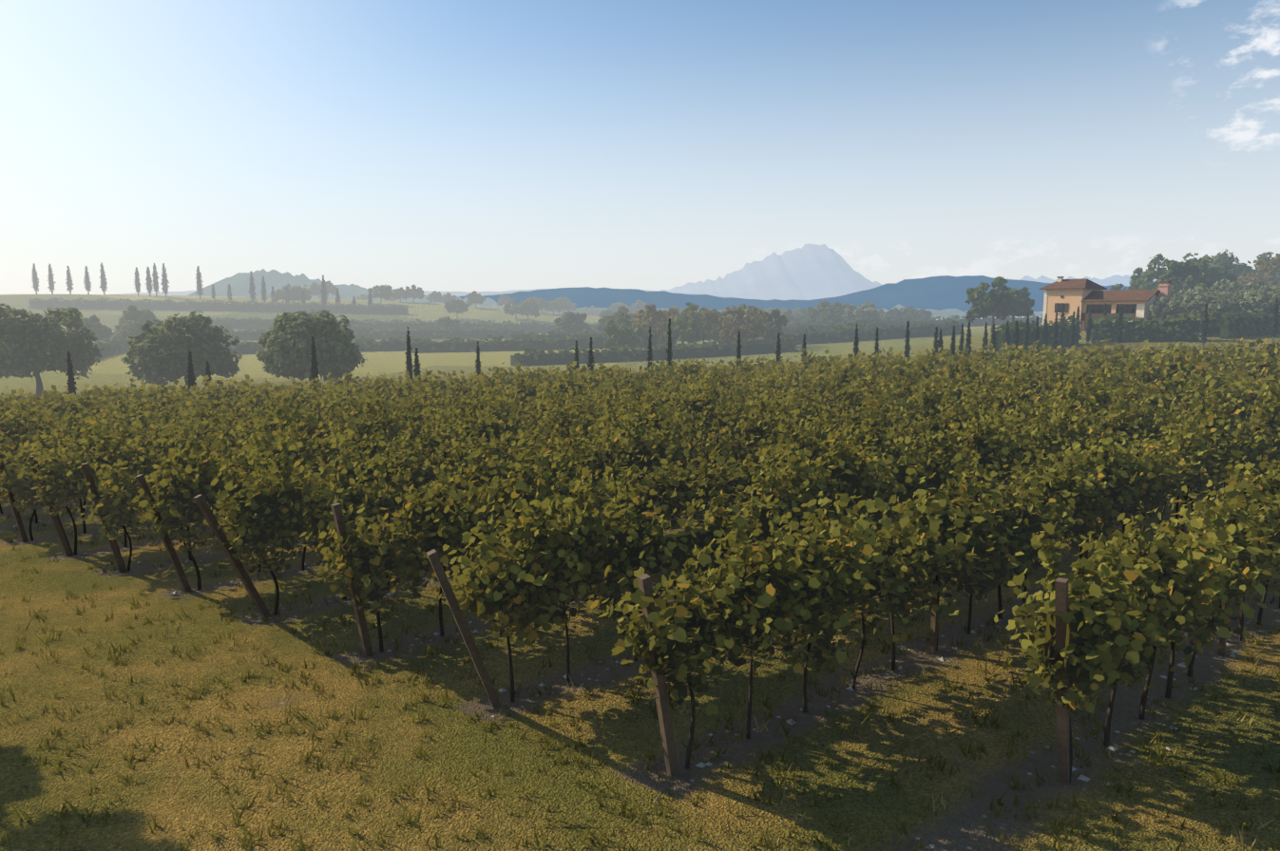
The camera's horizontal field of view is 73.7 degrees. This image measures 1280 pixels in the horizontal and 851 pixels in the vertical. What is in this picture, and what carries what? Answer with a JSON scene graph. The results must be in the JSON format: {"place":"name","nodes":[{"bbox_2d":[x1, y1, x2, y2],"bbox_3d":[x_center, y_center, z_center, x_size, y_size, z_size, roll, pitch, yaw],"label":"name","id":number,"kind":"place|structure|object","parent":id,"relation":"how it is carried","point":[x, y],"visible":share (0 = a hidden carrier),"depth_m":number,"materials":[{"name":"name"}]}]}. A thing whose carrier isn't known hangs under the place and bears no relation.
{"place":"outdoors","nodes":[
{"label":"outdoors","id":0,"kind":"place"},
{"bbox_2d":[188,268,518,308],"bbox_3d":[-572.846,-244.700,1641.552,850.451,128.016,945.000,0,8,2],"label":"hill","id":1,"kind":"structure","parent":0,"point":[239,283],"depth_m":1725.48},
{"bbox_2d":[119,288,746,299],"bbox_3d":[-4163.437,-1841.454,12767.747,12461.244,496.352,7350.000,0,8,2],"label":"mountain range","id":2,"kind":"structure","parent":0,"point":[456,294],"depth_m":13743.66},
{"bbox_2d":[0,294,1279,850],"bbox_3d":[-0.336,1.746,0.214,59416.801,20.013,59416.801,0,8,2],"label":"ground","id":3,"kind":"structure","parent":0,"point":[173,791],"depth_m":10.43,"materials":[{"name":"green plant"}]},
{"bbox_2d":[0,360,1260,784],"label":"wooden posts","id":4,"kind":"object","parent":3,"relation":"on","point":[1062,712],"visible":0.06,"depth_m":10.77,"materials":[{"name":"brown wood"}]},
{"bbox_2d":[1,373,1276,706],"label":"trellis wires","id":5,"kind":"object","parent":4,"relation":"attached to","point":[608,533],"visible":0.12,"depth_m":13.59,"materials":[{"name":"grey metal"}]},
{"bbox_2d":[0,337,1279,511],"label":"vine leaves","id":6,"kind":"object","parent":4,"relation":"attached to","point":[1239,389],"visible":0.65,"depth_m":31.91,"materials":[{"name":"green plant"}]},
{"bbox_2d":[0,278,1279,385],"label":"trees","id":7,"kind":"object","parent":3,"relation":"on","point":[171,344],"visible":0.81,"depth_m":89.49,"materials":[{"name":"green plant"}]},
{"bbox_2d":[0,458,1279,850],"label":"grass tufts","id":8,"kind":"object","parent":3,"relation":"on","point":[306,756],"visible":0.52,"depth_m":9.92,"materials":[{"name":"green plant"}]},
{"bbox_2d":[2,478,1279,784],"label":"stones","id":9,"kind":"object","parent":3,"relation":"on","point":[1082,777],"visible":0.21,"depth_m":12.07,"materials":[{"name":"grey stone"}]},
{"bbox_2d":[15,268,1275,397],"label":"tree trunks","id":10,"kind":"object","parent":3,"relation":"on","point":[39,387],"visible":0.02,"depth_m":147.09,"materials":[{"name":"brown plant"}]},
{"bbox_2d":[627,253,1279,342],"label":"trees","id":11,"kind":"object","parent":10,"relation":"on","point":[722,328],"visible":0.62,"depth_m":177.86,"materials":[{"name":"green plant"}]},
{"bbox_2d":[27,248,1279,366],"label":"trees","id":12,"kind":"object","parent":3,"relation":"on","point":[793,327],"visible":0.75,"depth_m":200.10,"materials":[{"name":"green plant"}]},
{"bbox_2d":[31,262,1279,397],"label":"cypress trees","id":13,"kind":"object","parent":3,"relation":"on","point":[191,377],"visible":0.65,"depth_m":95.82,"materials":[{"name":"green plant"}]},
{"bbox_2d":[1039,276,1189,330],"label":"farmhouse","id":14,"kind":"object","parent":3,"relation":"on","point":[1084,296],"visible":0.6,"depth_m":120.11,"materials":[{"name":"beige paint"}]},
{"bbox_2d":[0,351,1279,782],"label":"vine","id":15,"kind":"object","parent":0,"point":[678,553],"depth_m":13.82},
{"bbox_2d":[0,0,1279,294],"label":"sky","id":16,"kind":"structure","parent":0,"point":[430,145],"materials":[{"name":"blue"}]},
{"bbox_2d":[530,306,962,318],"bbox_3d":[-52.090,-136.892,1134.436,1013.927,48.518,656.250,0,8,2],"label":"hill","id":17,"kind":"structure","parent":0,"point":[944,315],"depth_m":1207.87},
{"bbox_2d":[458,275,1128,311],"bbox_3d":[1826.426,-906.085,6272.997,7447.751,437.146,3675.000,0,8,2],"label":"mountain ridge","id":18,"kind":"structure","parent":0,"point":[940,293],"depth_m":6581.18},
{"bbox_2d":[658,244,1157,300],"bbox_3d":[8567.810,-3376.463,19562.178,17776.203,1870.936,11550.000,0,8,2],"label":"mountain peak","id":19,"kind":"structure","parent":0,"point":[808,272],"depth_m":19914.33,"materials":[{"name":"stone"}]},
{"bbox_2d":[877,304,1042,316],"bbox_3d":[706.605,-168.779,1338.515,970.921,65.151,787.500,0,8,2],"label":"hill","id":20,"kind":"structure","parent":0,"point":[964,314],"depth_m":1451.87,"materials":[{"name":"green plant"}]}
]}

